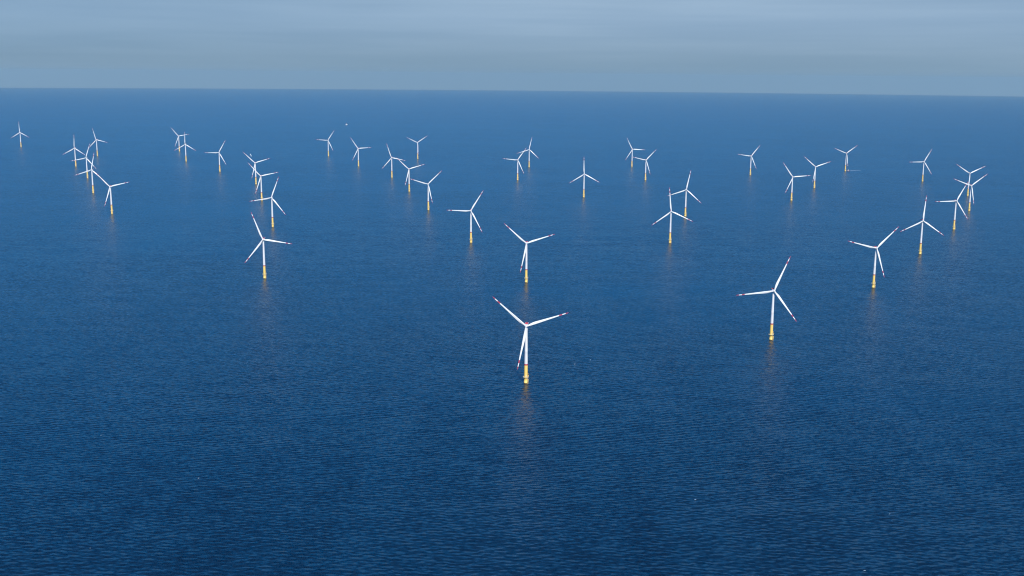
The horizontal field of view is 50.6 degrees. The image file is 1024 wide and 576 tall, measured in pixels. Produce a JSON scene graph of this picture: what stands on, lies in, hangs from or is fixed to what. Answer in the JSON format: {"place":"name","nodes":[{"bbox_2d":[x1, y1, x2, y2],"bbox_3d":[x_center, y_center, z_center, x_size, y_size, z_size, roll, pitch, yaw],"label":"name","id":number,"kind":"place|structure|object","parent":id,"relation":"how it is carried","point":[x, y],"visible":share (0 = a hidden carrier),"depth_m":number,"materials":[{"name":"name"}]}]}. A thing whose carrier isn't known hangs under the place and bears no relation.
{"place":"outdoors","nodes":[
{"label":"outdoors","id":0,"kind":"place"},
{"bbox_2d":[0,88,1023,575],"bbox_3d":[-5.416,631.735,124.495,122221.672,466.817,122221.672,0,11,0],"label":"sea","id":1,"kind":"structure","parent":0,"point":[186,388],"depth_m":1742.60,"materials":[{"name":"liquid"}]},
{"bbox_2d":[64,147,84,166],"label":"wind turbine","id":2,"kind":"object","parent":1,"relation":"in","point":[74,148],"visible":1,"depth_m":4757.36,"materials":[{"name":"white metal"}]},
{"bbox_2d":[73,144,92,177],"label":"wind turbine","id":3,"kind":"object","parent":1,"relation":"in","point":[86,162],"visible":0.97,"depth_m":4223.23,"materials":[{"name":"white metal"}]},
{"bbox_2d":[77,155,96,192],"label":"wind turbine","id":4,"kind":"object","parent":1,"relation":"in","point":[92,176],"visible":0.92,"depth_m":3709.89,"materials":[{"name":"white metal"}]},
{"bbox_2d":[95,172,127,213],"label":"wind turbine","id":5,"kind":"object","parent":1,"relation":"in","point":[110,186],"visible":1,"depth_m":3166.49,"materials":[{"name":"white metal"}]},
{"bbox_2d":[174,140,195,161],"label":"wind turbine","id":6,"kind":"object","parent":1,"relation":"in","point":[185,150],"visible":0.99,"depth_m":5071.24,"materials":[{"name":"white metal"}]},
{"bbox_2d":[210,141,225,171],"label":"wind turbine","id":7,"kind":"object","parent":1,"relation":"in","point":[219,157],"visible":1,"depth_m":4560.14,"materials":[{"name":"white metal"}]},
{"bbox_2d":[243,152,269,183],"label":"wind turbine","id":8,"kind":"object","parent":1,"relation":"in","point":[255,167],"visible":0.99,"depth_m":4047.79,"materials":[{"name":"white metal"}]},
{"bbox_2d":[249,164,276,200],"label":"wind turbine","id":9,"kind":"object","parent":1,"relation":"in","point":[261,197],"visible":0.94,"depth_m":3529.65,"materials":[{"name":"white metal"}]},
{"bbox_2d":[246,213,290,278],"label":"wind turbine","id":10,"kind":"object","parent":1,"relation":"in","point":[264,268],"visible":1,"depth_m":2184.45,"materials":[{"name":"white metal"}]},
{"bbox_2d":[253,177,285,226],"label":"wind turbine","id":11,"kind":"object","parent":1,"relation":"in","point":[271,197],"visible":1,"depth_m":2921.85,"materials":[{"name":"white metal"}]},
{"bbox_2d":[350,137,370,165],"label":"wind turbine","id":12,"kind":"object","parent":1,"relation":"in","point":[358,152],"visible":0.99,"depth_m":4882.66,"materials":[{"name":"white metal"}]},
{"bbox_2d":[385,146,404,177],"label":"wind turbine","id":13,"kind":"object","parent":1,"relation":"in","point":[391,163],"visible":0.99,"depth_m":4358.43,"materials":[{"name":"white metal"}]},
{"bbox_2d":[396,157,423,191],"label":"wind turbine","id":14,"kind":"object","parent":1,"relation":"in","point":[409,175],"visible":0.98,"depth_m":3838.86,"materials":[{"name":"white metal"}]},
{"bbox_2d":[409,173,438,209],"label":"wind turbine","id":15,"kind":"object","parent":1,"relation":"in","point":[428,189],"visible":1,"depth_m":3316.30,"materials":[{"name":"white metal"}]},
{"bbox_2d":[451,191,482,242],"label":"wind turbine","id":16,"kind":"object","parent":1,"relation":"in","point":[471,213],"visible":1,"depth_m":2674.44,"materials":[{"name":"white metal"}]},
{"bbox_2d":[503,150,524,179],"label":"wind turbine","id":17,"kind":"object","parent":1,"relation":"in","point":[517,164],"visible":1,"depth_m":4294.70,"materials":[{"name":"white metal"}]},
{"bbox_2d":[519,139,536,166],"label":"wind turbine","id":18,"kind":"object","parent":1,"relation":"in","point":[529,153],"visible":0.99,"depth_m":4908.48,"materials":[{"name":"white metal"}]},
{"bbox_2d":[505,224,553,282],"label":"wind turbine","id":19,"kind":"object","parent":1,"relation":"in","point":[524,255],"visible":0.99,"depth_m":2165.60,"materials":[{"name":"white metal"}]},
{"bbox_2d":[493,297,566,383],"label":"wind turbine","id":20,"kind":"object","parent":1,"relation":"in","point":[525,340],"visible":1,"depth_m":1453.55,"materials":[{"name":"white metal"}]},
{"bbox_2d":[570,170,599,196],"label":"wind turbine","id":21,"kind":"object","parent":1,"relation":"in","point":[584,174],"visible":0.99,"depth_m":3708.66,"materials":[{"name":"white metal"}]},
{"bbox_2d":[626,141,640,166],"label":"wind turbine","id":22,"kind":"object","parent":1,"relation":"in","point":[632,153],"visible":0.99,"depth_m":4990.90,"materials":[{"name":"white metal"}]},
{"bbox_2d":[634,152,653,179],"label":"wind turbine","id":23,"kind":"object","parent":1,"relation":"in","point":[645,164],"visible":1,"depth_m":4344.97,"materials":[{"name":"white metal"}]},
{"bbox_2d":[652,188,692,242],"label":"wind turbine","id":24,"kind":"object","parent":1,"relation":"in","point":[670,213],"visible":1,"depth_m":2696.24,"materials":[{"name":"white metal"}]},
{"bbox_2d":[668,171,700,216],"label":"wind turbine","id":25,"kind":"object","parent":1,"relation":"in","point":[685,213],"visible":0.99,"depth_m":3218.66,"materials":[{"name":"white metal"}]},
{"bbox_2d":[739,148,757,174],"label":"wind turbine","id":26,"kind":"object","parent":1,"relation":"in","point":[750,160],"visible":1,"depth_m":4619.07,"materials":[{"name":"white metal"}]},
{"bbox_2d":[740,256,796,339],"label":"wind turbine","id":27,"kind":"object","parent":1,"relation":"in","point":[771,333],"visible":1,"depth_m":1705.53,"materials":[{"name":"white metal"}]},
{"bbox_2d":[784,164,810,200],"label":"wind turbine","id":28,"kind":"object","parent":1,"relation":"in","point":[792,183],"visible":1,"depth_m":3660.92,"materials":[{"name":"white metal"}]},
{"bbox_2d":[805,157,828,187],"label":"wind turbine","id":29,"kind":"object","parent":1,"relation":"in","point":[815,171],"visible":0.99,"depth_m":4088.67,"materials":[{"name":"white metal"}]},
{"bbox_2d":[835,147,854,170],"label":"wind turbine","id":30,"kind":"object","parent":1,"relation":"in","point":[846,157],"visible":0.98,"depth_m":4844.02,"materials":[{"name":"white metal"}]},
{"bbox_2d":[849,229,895,287],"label":"wind turbine","id":31,"kind":"object","parent":1,"relation":"in","point":[873,282],"visible":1,"depth_m":2143.79,"materials":[{"name":"white metal"}]},
{"bbox_2d":[900,196,942,253],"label":"wind turbine","id":32,"kind":"object","parent":1,"relation":"in","point":[920,246],"visible":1,"depth_m":2559.65,"materials":[{"name":"white metal"}]},
{"bbox_2d":[922,151,930,181],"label":"wind turbine","id":33,"kind":"object","parent":1,"relation":"in","point":[923,167],"visible":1,"depth_m":4391.57,"materials":[{"name":"white metal"}]},
{"bbox_2d":[935,182,967,229],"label":"wind turbine","id":34,"kind":"object","parent":1,"relation":"in","point":[956,201],"visible":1,"depth_m":2985.60,"materials":[{"name":"white metal"}]},
{"bbox_2d":[955,175,985,210],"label":"wind turbine","id":35,"kind":"object","parent":1,"relation":"in","point":[969,207],"visible":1,"depth_m":3415.95,"materials":[{"name":"white metal"}]},
{"bbox_2d":[958,165,984,195],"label":"wind turbine","id":36,"kind":"object","parent":1,"relation":"in","point":[969,173],"visible":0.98,"depth_m":3860.22,"materials":[{"name":"white metal"}]},
{"bbox_2d":[0,0,1023,95],"label":"sky","id":37,"kind":"structure","parent":0,"point":[884,47],"materials":[{"name":"blue"}]}
]}

